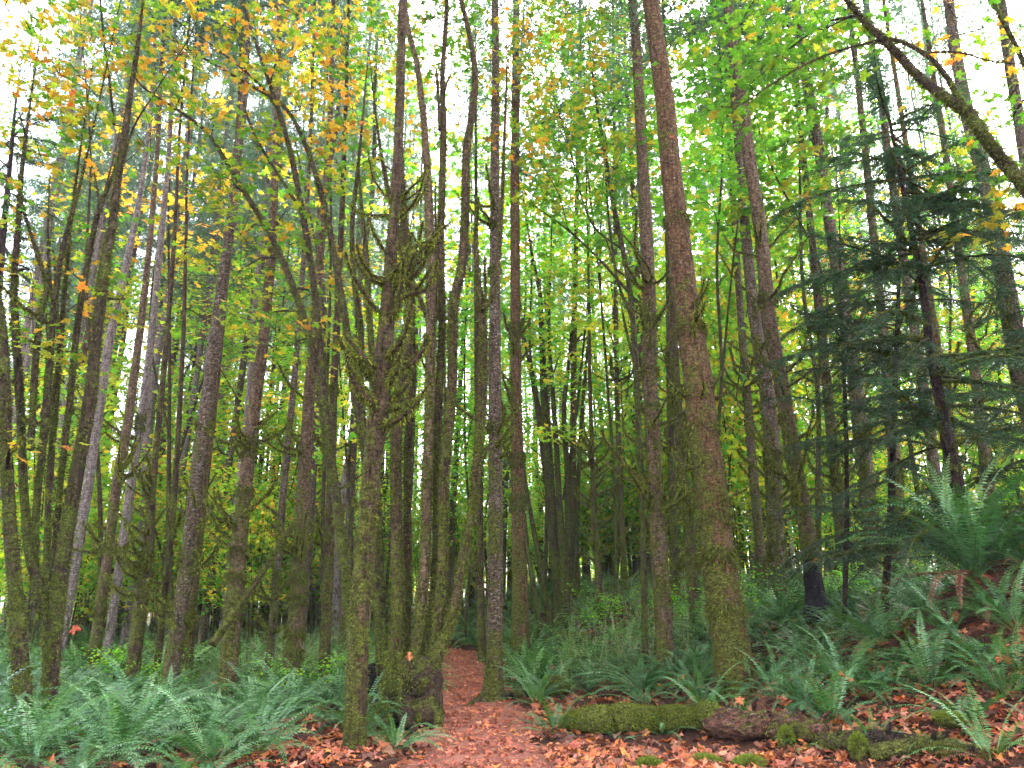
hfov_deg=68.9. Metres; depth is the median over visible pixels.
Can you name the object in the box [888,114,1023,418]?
maple
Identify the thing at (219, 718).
sword fern
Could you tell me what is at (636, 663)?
sword fern
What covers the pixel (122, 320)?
conifer
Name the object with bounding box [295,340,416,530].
maple
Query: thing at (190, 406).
maple
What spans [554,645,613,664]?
sword fern
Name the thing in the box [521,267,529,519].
conifer
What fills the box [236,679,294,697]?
sword fern
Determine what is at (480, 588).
conifer
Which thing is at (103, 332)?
conifer
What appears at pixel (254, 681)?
sword fern
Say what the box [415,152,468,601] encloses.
conifer
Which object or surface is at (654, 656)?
sword fern
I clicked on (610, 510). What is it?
vine maple
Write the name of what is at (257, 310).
conifer
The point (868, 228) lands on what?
conifer
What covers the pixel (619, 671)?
sword fern
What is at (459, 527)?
vine maple
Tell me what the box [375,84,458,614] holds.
conifer
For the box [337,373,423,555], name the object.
maple
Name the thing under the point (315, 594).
vine maple
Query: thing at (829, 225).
conifer
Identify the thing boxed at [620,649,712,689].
sword fern
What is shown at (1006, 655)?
sword fern
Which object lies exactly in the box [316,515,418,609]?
vine maple
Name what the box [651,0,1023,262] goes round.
arching mossy maple
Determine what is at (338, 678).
sword fern
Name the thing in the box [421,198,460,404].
conifer
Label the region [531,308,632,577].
maple
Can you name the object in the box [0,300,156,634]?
vine maple
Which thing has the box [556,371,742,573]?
vine maple
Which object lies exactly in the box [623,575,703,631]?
shrub
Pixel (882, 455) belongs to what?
vine maple
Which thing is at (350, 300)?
conifer
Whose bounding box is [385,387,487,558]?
maple
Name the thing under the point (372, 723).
sword fern
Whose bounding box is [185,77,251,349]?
conifer
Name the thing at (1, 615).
vine maple
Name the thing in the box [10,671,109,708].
sword fern
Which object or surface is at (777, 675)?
sword fern
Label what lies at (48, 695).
sword fern
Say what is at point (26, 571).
vine maple
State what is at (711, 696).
sword fern
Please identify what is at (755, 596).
shrub
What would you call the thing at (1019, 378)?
conifer
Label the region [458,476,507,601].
vine maple
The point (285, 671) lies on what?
shrub
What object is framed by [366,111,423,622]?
conifer
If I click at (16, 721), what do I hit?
sword fern
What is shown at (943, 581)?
sword fern
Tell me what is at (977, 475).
vine maple
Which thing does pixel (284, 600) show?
vine maple
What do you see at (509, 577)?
conifer
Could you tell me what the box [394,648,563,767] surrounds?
path
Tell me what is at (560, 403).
conifer
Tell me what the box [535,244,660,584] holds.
maple
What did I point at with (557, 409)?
conifer
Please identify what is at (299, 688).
sword fern
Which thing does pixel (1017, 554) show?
sword fern
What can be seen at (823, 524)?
vine maple
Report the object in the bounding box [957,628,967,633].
fallen leaf
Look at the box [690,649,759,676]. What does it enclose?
sword fern
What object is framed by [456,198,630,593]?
maple
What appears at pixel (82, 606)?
vine maple
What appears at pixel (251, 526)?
vine maple
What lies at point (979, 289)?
maple
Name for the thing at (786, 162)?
maple
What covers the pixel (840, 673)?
fallen leaf
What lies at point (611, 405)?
maple
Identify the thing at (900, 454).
maple
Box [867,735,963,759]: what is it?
log
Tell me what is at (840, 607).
sword fern
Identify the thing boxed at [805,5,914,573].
conifer
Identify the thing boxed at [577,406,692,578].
vine maple
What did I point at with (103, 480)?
vine maple
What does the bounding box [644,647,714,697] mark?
sword fern
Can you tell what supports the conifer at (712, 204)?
on the ground at (689, 736)
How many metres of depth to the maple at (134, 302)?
26.98 m
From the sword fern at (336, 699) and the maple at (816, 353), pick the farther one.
the maple at (816, 353)
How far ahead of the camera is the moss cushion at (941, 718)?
7.24 m
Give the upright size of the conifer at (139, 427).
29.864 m
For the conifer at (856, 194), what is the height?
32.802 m
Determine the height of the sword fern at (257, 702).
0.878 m
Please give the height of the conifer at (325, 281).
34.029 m
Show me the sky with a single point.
(989, 71)
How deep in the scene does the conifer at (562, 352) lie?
49.80 m
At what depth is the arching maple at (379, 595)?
12.61 m
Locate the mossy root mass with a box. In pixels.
[539,674,572,696]
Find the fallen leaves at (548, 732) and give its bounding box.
[5,601,1023,767]
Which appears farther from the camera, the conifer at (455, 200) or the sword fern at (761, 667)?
the conifer at (455, 200)
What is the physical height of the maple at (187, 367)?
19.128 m
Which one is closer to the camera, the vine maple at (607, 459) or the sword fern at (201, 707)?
the sword fern at (201, 707)
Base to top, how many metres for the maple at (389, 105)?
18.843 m
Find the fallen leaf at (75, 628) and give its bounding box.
[69,625,81,635]
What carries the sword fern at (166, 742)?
on the ground at (689, 736)
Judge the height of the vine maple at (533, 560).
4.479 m
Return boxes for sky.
[0,0,1023,607]
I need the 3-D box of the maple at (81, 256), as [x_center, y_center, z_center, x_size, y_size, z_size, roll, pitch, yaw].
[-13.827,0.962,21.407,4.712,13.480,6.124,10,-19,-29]
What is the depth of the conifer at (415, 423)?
49.61 m
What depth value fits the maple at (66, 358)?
23.69 m
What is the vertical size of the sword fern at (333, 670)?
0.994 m
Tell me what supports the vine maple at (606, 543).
on the ground at (689, 736)
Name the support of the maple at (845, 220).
on the ground at (689, 736)
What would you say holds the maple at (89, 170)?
on the ground at (689, 736)
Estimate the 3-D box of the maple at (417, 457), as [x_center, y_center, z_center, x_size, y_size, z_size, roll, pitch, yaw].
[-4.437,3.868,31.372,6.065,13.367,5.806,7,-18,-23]
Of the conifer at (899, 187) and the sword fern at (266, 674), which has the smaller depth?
the sword fern at (266, 674)
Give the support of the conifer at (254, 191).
on the ground at (689, 736)
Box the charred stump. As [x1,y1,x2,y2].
[367,662,377,705]
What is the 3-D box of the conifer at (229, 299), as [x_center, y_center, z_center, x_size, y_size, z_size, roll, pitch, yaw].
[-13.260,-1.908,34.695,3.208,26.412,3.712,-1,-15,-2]
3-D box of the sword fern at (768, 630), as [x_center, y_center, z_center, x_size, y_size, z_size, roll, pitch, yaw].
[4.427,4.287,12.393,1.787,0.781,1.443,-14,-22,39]
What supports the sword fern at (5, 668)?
on the ground at (689, 736)
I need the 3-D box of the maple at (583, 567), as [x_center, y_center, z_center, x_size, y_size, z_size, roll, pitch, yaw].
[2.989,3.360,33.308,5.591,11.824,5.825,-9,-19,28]
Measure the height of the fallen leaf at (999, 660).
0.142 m
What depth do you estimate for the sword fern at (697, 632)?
13.60 m
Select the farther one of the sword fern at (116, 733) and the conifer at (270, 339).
the conifer at (270, 339)
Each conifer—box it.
[0,0,107,534]
[0,0,129,485]
[0,0,135,564]
[0,83,110,625]
[0,215,80,614]
[1,37,94,366]
[4,141,79,407]
[14,58,103,458]
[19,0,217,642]
[22,1,156,605]
[26,0,264,660]
[27,0,195,636]
[29,81,145,414]
[32,2,167,634]
[39,0,184,644]
[44,81,150,406]
[48,0,276,685]
[59,75,165,279]
[68,158,135,351]
[71,40,171,635]
[74,111,153,434]
[82,22,190,626]
[83,0,283,659]
[84,0,325,689]
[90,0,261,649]
[99,0,317,688]
[101,203,153,398]
[112,15,238,637]
[112,391,135,459]
[117,109,166,412]
[117,152,153,414]
[120,114,201,628]
[124,0,355,688]
[131,12,250,491]
[131,58,247,630]
[131,96,211,413]
[140,0,314,699]
[140,132,208,384]
[143,2,267,609]
[151,0,295,640]
[160,50,258,483]
[167,117,216,496]
[171,38,258,571]
[184,8,306,637]
[184,151,274,480]
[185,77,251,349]
[193,40,301,630]
[196,33,291,479]
[197,1,322,648]
[199,0,357,707]
[199,2,332,491]
[200,108,253,616]
[205,3,336,659]
[213,16,306,609]
[217,0,396,676]
[217,0,398,698]
[218,9,365,636]
[240,169,299,452]
[241,50,322,629]
[241,104,289,456]
[259,225,296,479]
[268,0,429,690]
[269,38,326,486]
[272,6,378,635]
[275,2,382,624]
[280,0,433,649]
[285,25,388,634]
[288,4,408,645]
[289,81,356,426]
[297,83,382,438]
[299,91,379,634]
[303,93,380,383]
[303,162,365,630]
[311,0,431,653]
[337,110,381,465]
[339,5,412,548]
[340,181,380,476]
[348,0,437,629]
[358,43,424,420]
[364,123,420,336]
[365,57,437,626]
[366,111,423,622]
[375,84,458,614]
[378,54,437,508]
[391,0,561,662]
[402,155,448,612]
[409,0,580,701]
[413,199,424,595]
[414,0,520,614]
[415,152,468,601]
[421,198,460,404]
[424,0,612,668]
[444,16,510,606]
[446,58,505,610]
[466,165,537,413]
[471,0,549,609]
[499,0,631,598]
[501,145,537,599]
[502,5,585,569]
[502,149,555,579]
[503,129,564,581]
[521,0,650,625]
[521,119,587,581]
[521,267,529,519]
[523,199,592,478]
[524,204,597,425]
[526,97,585,507]
[530,0,623,582]
[537,44,630,578]
[545,0,692,598]
[566,0,733,614]
[570,2,700,540]
[575,0,664,576]
[578,0,746,629]
[580,0,729,682]
[581,49,639,558]
[582,0,689,577]
[583,27,655,577]
[586,121,628,578]
[595,0,778,699]
[610,63,662,454]
[626,0,846,626]
[633,95,664,373]
[639,0,710,576]
[644,0,833,606]
[652,148,703,381]
[668,0,784,597]
[675,1,754,574]
[679,79,722,351]
[681,0,902,579]
[685,4,787,551]
[686,35,764,301]
[701,54,801,581]
[716,0,882,581]
[743,0,953,578]
[757,82,834,577]
[760,83,827,377]
[764,1,921,536]
[769,1,869,577]
[794,0,967,575]
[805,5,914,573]
[808,18,924,570]
[809,81,931,492]
[812,0,998,574]
[818,69,891,573]
[852,112,944,493]
[857,0,1013,532]
[860,95,951,566]
[862,57,965,470]
[865,89,957,487]
[872,0,1023,464]
[876,0,1022,503]
[883,5,1004,381]
[885,6,1001,521]
[899,0,1023,542]
[921,0,1023,172]
[932,1,1023,327]
[932,129,1016,451]
[944,80,1017,460]
[950,119,1021,378]
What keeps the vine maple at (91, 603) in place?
on the ground at (689, 736)
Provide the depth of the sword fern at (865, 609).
12.02 m
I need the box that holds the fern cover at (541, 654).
[0,557,959,692]
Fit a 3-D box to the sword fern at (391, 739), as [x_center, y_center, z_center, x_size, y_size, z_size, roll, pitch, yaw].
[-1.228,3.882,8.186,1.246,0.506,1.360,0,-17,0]
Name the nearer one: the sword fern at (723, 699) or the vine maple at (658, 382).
the sword fern at (723, 699)
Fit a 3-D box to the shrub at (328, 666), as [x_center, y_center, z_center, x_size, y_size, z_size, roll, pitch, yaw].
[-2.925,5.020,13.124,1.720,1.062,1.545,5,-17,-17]
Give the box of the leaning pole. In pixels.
[207,518,298,646]
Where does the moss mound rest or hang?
on the mossy log at (620, 716)
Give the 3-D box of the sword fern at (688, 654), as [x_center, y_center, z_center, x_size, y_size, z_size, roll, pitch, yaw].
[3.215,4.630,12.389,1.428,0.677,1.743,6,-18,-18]
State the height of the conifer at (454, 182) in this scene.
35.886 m
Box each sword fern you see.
[0,648,74,683]
[0,656,105,679]
[0,661,68,767]
[0,661,71,703]
[0,664,72,691]
[0,666,70,694]
[0,666,106,706]
[0,674,164,736]
[0,680,145,767]
[0,682,71,734]
[0,686,106,745]
[0,690,231,767]
[0,691,83,752]
[0,691,137,762]
[0,716,56,753]
[1,686,102,715]
[4,728,149,767]
[5,659,117,686]
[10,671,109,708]
[31,648,112,684]
[31,650,109,685]
[32,672,153,704]
[33,680,198,760]
[36,651,228,743]
[37,669,96,698]
[37,674,187,725]
[61,664,166,721]
[62,671,140,705]
[67,665,166,696]
[67,700,235,767]
[76,662,124,695]
[78,659,149,682]
[86,679,232,727]
[87,666,161,694]
[93,666,222,718]
[115,693,210,731]
[115,734,295,767]
[120,647,200,683]
[122,670,204,703]
[129,681,304,767]
[130,666,207,716]
[142,665,197,691]
[152,681,270,752]
[159,664,246,701]
[161,661,218,693]
[161,690,249,731]
[162,689,255,716]
[163,684,335,766]
[169,689,253,739]
[172,686,243,714]
[174,686,279,728]
[180,685,331,734]
[186,673,255,703]
[191,680,278,709]
[194,661,307,715]
[194,669,305,725]
[195,663,268,693]
[207,654,345,719]
[232,678,317,708]
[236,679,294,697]
[238,669,282,694]
[240,660,318,687]
[244,686,325,722]
[249,719,324,746]
[256,660,331,687]
[260,652,343,703]
[276,678,331,706]
[281,670,407,733]
[286,685,344,712]
[290,655,374,706]
[307,657,374,686]
[309,694,410,741]
[314,660,373,701]
[316,686,344,712]
[355,711,454,755]
[490,658,575,706]
[503,642,598,701]
[504,687,592,736]
[505,668,558,690]
[518,663,584,680]
[551,657,629,690]
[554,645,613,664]
[561,667,613,697]
[568,636,648,674]
[574,658,644,696]
[581,657,692,693]
[584,647,700,696]
[585,640,655,680]
[591,676,695,704]
[597,730,640,739]
[618,636,675,666]
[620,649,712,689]
[631,650,693,671]
[636,623,711,672]
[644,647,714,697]
[646,663,760,705]
[648,714,699,739]
[652,660,751,707]
[657,641,712,670]
[674,617,710,651]
[674,633,712,670]
[675,618,770,659]
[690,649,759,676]
[696,625,776,660]
[696,655,794,702]
[707,688,773,711]
[708,640,845,711]
[712,637,829,688]
[740,584,828,629]
[741,592,802,628]
[743,600,841,632]
[745,619,784,642]
[747,619,811,652]
[752,615,847,673]
[754,595,803,617]
[755,613,858,645]
[755,654,846,718]
[761,628,874,681]
[766,625,915,702]
[768,727,835,751]
[773,663,912,729]
[777,614,866,666]
[795,606,863,635]
[796,578,861,615]
[796,591,891,648]
[802,646,931,704]
[813,584,925,659]
[818,592,872,621]
[824,580,893,605]
[826,706,913,733]
[827,445,1023,607]
[829,571,926,607]
[833,559,936,595]
[835,590,910,625]
[835,593,898,618]
[841,630,961,671]
[852,578,979,627]
[853,612,1011,702]
[860,561,947,595]
[863,566,950,598]
[864,571,1020,648]
[866,575,955,614]
[869,581,943,620]
[871,624,1006,686]
[876,686,1023,737]
[894,728,973,750]
[897,682,1023,767]
[904,611,1023,686]
[906,575,954,597]
[909,626,1023,698]
[913,568,949,587]
[918,574,959,594]
[919,562,1023,628]
[927,559,1023,647]
[937,619,1023,676]
[960,533,1023,574]
[970,500,1023,553]
[985,568,1022,584]
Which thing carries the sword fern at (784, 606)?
on the ground at (689, 736)
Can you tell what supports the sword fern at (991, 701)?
on the ground at (689, 736)
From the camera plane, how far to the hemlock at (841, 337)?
13.05 m
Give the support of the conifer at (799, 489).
on the ground at (689, 736)
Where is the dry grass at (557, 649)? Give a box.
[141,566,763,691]
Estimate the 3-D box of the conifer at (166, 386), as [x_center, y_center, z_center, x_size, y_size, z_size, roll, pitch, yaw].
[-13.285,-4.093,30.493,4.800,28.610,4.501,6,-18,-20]
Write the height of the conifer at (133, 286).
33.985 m
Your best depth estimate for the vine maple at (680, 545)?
23.62 m
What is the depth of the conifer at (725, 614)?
11.81 m
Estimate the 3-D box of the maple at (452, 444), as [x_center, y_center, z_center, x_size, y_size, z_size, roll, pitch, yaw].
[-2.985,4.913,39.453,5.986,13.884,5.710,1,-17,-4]
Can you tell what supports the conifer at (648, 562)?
on the ground at (689, 736)
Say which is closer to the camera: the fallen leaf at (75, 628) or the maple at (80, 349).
the fallen leaf at (75, 628)
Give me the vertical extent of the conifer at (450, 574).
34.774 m
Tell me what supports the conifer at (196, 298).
on the ground at (689, 736)
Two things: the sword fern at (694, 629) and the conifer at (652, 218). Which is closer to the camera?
the sword fern at (694, 629)
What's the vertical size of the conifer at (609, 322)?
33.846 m
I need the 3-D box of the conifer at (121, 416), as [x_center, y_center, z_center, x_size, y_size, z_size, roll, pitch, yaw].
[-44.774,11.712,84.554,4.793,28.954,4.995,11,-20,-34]
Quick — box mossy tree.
[266,0,511,749]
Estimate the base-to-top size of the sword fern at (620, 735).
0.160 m
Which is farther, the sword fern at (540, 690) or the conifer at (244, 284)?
the conifer at (244, 284)
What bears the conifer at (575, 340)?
on the ground at (689, 736)
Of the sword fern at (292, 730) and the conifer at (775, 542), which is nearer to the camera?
the sword fern at (292, 730)
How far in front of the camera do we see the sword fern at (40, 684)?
11.13 m
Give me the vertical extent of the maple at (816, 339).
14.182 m
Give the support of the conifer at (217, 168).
on the ground at (689, 736)
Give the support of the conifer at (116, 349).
on the ground at (689, 736)
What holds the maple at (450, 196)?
on the ground at (689, 736)
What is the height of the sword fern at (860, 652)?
1.047 m
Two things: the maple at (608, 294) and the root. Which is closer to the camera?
the root
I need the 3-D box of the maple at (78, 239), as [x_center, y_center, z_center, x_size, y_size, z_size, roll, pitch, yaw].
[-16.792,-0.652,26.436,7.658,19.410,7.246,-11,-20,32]
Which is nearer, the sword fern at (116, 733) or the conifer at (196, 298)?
the sword fern at (116, 733)
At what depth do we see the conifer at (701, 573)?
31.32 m
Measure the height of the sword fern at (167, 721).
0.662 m
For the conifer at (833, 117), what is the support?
on the ground at (689, 736)
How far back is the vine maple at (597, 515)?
33.68 m
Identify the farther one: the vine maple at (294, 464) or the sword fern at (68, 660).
the vine maple at (294, 464)
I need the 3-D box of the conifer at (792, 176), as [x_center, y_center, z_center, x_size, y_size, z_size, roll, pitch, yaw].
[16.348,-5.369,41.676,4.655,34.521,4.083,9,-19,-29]
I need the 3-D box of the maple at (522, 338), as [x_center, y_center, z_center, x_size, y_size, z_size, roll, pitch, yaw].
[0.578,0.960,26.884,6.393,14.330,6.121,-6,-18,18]
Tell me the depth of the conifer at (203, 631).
23.48 m
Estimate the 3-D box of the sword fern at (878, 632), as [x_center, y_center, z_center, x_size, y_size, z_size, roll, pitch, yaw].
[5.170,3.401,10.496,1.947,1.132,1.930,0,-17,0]
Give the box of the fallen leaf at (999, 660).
[995,651,1011,663]
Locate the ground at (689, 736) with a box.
[0,550,1023,767]
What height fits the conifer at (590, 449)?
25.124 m
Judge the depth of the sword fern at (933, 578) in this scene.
13.86 m
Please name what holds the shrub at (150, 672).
on the ground at (689, 736)
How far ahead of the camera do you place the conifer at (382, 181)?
44.83 m
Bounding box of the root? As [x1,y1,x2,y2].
[464,695,480,706]
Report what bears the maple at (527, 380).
on the ground at (689, 736)
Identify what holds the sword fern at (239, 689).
on the ground at (689, 736)
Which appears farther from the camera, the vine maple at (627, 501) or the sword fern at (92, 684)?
the vine maple at (627, 501)
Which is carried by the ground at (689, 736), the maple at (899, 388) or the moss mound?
the maple at (899, 388)
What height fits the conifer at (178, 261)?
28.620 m
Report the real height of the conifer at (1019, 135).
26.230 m
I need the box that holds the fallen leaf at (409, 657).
[405,652,412,660]
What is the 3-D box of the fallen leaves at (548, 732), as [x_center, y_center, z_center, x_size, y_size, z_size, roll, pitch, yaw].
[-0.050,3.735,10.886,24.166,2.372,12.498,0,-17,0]
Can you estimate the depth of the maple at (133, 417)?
31.91 m
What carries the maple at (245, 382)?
on the ground at (689, 736)
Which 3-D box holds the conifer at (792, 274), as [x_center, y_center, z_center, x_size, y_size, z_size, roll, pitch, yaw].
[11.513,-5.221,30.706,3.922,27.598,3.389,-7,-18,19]
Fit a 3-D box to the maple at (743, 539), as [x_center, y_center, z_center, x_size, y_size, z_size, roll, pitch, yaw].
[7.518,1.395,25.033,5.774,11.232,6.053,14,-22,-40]
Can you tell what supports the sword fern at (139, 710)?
on the ground at (689, 736)
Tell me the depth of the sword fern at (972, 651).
8.45 m
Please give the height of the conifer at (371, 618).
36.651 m
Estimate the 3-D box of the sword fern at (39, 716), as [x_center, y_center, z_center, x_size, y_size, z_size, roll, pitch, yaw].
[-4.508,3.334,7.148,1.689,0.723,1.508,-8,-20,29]
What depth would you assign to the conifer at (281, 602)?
30.44 m
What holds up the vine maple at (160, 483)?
on the ground at (689, 736)
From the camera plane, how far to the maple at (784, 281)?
22.73 m
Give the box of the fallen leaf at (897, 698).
[894,695,904,700]
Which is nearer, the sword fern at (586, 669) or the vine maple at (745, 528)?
the sword fern at (586, 669)
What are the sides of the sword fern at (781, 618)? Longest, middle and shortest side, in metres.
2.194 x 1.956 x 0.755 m
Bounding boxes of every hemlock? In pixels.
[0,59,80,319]
[753,27,1023,599]
[758,176,1023,624]
[763,172,954,635]
[925,189,1023,583]
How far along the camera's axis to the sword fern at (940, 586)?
11.48 m
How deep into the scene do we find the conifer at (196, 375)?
25.72 m
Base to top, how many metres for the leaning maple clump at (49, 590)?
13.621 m
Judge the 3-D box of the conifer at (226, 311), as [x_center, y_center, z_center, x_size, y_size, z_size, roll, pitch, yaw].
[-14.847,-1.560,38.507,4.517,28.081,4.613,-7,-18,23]
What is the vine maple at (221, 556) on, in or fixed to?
on the ground at (689, 736)
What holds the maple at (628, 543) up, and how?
on the ground at (689, 736)
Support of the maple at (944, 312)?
on the ground at (689, 736)
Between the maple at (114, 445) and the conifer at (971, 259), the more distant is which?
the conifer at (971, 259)
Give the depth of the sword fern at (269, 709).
9.19 m
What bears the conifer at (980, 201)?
on the ground at (689, 736)
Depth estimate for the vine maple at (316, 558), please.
24.54 m
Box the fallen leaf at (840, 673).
[839,671,853,681]
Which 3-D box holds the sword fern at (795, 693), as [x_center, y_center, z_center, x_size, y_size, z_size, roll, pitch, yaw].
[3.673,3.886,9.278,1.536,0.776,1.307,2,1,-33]
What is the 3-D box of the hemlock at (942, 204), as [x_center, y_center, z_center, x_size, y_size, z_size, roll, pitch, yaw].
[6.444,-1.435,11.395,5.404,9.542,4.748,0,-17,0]
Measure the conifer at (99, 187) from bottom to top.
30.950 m
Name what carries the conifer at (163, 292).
on the ground at (689, 736)
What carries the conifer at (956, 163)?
on the ground at (689, 736)
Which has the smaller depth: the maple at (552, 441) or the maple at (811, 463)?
the maple at (811, 463)
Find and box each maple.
[0,0,215,671]
[0,102,159,456]
[0,191,137,507]
[0,296,121,568]
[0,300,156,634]
[0,331,137,657]
[0,415,108,649]
[0,461,176,650]
[0,527,42,628]
[0,536,84,608]
[3,476,164,600]
[6,313,127,607]
[16,512,162,637]
[21,302,138,441]
[31,348,194,595]
[31,421,166,647]
[56,282,234,635]
[59,365,188,604]
[69,190,349,632]
[71,352,228,571]
[71,509,119,629]
[71,560,95,629]
[75,578,154,624]
[76,84,267,608]
[79,505,159,636]
[81,405,192,578]
[82,0,390,692]
[83,417,283,614]
[91,473,227,631]
[102,195,299,554]
[110,213,285,476]
[119,269,305,637]
[120,455,203,643]
[121,530,203,628]
[126,293,191,457]
[129,402,280,605]
[137,454,287,649]
[138,209,385,632]
[139,327,272,488]
[150,453,283,617]
[152,232,352,645]
[154,403,347,628]
[159,352,389,636]
[161,264,351,538]
[178,462,309,649]
[178,529,258,637]
[184,286,341,643]
[187,431,388,613]
[198,521,320,642]
[209,233,346,632]
[212,0,408,608]
[217,486,320,635]
[221,492,313,637]
[233,381,359,583]
[234,0,418,649]
[238,212,457,657]
[258,223,404,646]
[260,377,360,463]
[269,0,508,737]
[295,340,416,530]
[311,519,388,621]
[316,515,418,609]
[325,7,567,415]
[337,320,472,639]
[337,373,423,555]
[339,312,456,604]
[353,122,542,643]
[382,451,471,605]
[383,300,528,533]
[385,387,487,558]
[385,541,417,615]
[386,487,487,599]
[402,411,534,616]
[411,458,461,612]
[412,374,501,529]
[412,447,485,611]
[412,491,487,616]
[414,417,487,540]
[415,197,564,550]
[416,327,522,525]
[417,294,536,608]
[423,384,544,595]
[450,197,606,504]
[451,388,538,526]
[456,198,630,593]
[458,0,677,666]
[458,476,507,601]
[464,277,565,513]
[467,435,646,558]
[472,0,690,619]
[483,496,586,581]
[485,459,548,567]
[501,279,596,469]
[502,410,600,564]
[522,341,620,581]
[524,396,597,544]
[526,454,681,582]
[527,106,705,405]
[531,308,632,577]
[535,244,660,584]
[547,248,664,477]
[550,282,681,581]
[550,297,620,576]
[553,299,714,537]
[555,363,665,577]
[556,261,681,506]
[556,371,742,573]
[557,99,706,435]
[563,426,637,557]
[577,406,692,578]
[578,412,646,576]
[580,557,594,580]
[583,181,876,498]
[595,314,712,508]
[596,306,678,571]
[619,0,822,425]
[624,436,699,582]
[626,276,800,512]
[630,2,874,397]
[636,193,850,576]
[639,212,821,462]
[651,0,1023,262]
[657,220,859,591]
[658,257,814,582]
[658,262,764,589]
[662,439,814,582]
[664,274,815,552]
[665,413,833,567]
[678,309,849,554]
[694,422,795,575]
[709,188,858,546]
[709,211,907,466]
[714,175,925,574]
[715,19,887,573]
[715,91,999,571]
[723,248,887,500]
[736,352,847,583]
[737,317,839,575]
[746,209,946,579]
[758,408,882,580]
[779,264,915,575]
[793,303,971,558]
[798,389,897,577]
[832,502,936,574]
[837,161,1023,555]
[837,340,948,568]
[842,201,1023,494]
[847,338,926,509]
[853,374,1008,563]
[865,334,983,572]
[869,335,1023,575]
[873,427,941,571]
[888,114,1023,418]
[900,283,1023,535]
[901,297,1021,518]
[902,10,1023,518]
[907,282,1019,502]
[913,336,1023,519]
[962,416,1023,514]
[965,447,1023,504]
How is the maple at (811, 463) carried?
on the ground at (689, 736)
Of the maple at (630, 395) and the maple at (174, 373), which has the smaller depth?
the maple at (630, 395)
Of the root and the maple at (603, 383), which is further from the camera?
the maple at (603, 383)
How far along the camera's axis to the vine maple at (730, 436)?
21.15 m
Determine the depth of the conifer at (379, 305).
48.02 m
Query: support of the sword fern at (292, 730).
on the ground at (689, 736)
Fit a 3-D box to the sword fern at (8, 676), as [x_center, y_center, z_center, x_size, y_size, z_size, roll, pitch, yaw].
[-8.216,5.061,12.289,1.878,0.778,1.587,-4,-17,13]
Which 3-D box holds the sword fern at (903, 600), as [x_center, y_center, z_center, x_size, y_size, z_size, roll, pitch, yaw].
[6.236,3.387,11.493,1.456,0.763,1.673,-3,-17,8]
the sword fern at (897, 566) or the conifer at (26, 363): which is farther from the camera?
the conifer at (26, 363)
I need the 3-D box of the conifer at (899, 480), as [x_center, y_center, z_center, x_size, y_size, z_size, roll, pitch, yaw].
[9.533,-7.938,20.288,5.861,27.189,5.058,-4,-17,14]
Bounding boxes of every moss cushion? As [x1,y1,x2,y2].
[634,754,663,766]
[688,751,724,762]
[726,753,767,767]
[775,723,796,750]
[847,731,869,762]
[930,710,972,728]
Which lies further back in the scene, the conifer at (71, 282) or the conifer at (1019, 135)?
the conifer at (71, 282)
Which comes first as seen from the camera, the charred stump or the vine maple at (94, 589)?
the charred stump
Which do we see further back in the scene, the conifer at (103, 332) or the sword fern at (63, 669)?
the conifer at (103, 332)
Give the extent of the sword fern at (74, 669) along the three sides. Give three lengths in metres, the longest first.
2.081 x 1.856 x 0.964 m
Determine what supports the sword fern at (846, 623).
on the ground at (689, 736)
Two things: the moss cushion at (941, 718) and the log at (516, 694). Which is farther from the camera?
the log at (516, 694)
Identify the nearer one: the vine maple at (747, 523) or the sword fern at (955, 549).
the sword fern at (955, 549)
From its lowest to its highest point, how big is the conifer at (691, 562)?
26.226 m
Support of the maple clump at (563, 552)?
on the ground at (689, 736)
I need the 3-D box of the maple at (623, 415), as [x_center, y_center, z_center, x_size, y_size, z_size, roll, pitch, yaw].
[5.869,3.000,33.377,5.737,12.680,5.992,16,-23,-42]
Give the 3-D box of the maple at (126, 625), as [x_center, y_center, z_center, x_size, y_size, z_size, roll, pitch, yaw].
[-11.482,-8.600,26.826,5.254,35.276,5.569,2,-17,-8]
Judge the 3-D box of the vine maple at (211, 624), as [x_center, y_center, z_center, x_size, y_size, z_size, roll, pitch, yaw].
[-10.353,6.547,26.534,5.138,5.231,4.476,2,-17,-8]
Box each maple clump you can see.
[0,0,208,726]
[480,138,641,645]
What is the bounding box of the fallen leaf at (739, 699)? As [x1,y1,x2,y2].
[734,696,744,705]
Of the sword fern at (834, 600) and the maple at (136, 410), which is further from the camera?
the maple at (136, 410)
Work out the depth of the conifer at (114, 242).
32.10 m
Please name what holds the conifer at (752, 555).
on the ground at (689, 736)
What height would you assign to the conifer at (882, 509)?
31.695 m
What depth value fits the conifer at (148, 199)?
48.25 m
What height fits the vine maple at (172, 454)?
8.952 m
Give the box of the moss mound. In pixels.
[696,700,721,720]
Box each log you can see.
[504,690,530,699]
[529,630,589,643]
[560,700,702,734]
[699,700,832,741]
[812,721,996,758]
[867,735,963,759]
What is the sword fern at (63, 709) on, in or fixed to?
on the ground at (689, 736)
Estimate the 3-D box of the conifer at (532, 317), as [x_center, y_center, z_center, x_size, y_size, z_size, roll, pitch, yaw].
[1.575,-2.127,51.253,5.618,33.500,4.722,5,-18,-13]
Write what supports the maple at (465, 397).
on the ground at (689, 736)
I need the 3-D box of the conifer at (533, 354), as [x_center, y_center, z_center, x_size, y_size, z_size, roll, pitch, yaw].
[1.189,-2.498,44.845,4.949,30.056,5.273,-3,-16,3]
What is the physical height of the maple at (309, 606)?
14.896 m
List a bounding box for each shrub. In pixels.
[74,632,167,680]
[118,648,199,686]
[236,653,326,696]
[303,645,375,692]
[562,579,648,634]
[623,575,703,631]
[684,560,793,617]
[796,557,882,604]
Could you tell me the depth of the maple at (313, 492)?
23.74 m

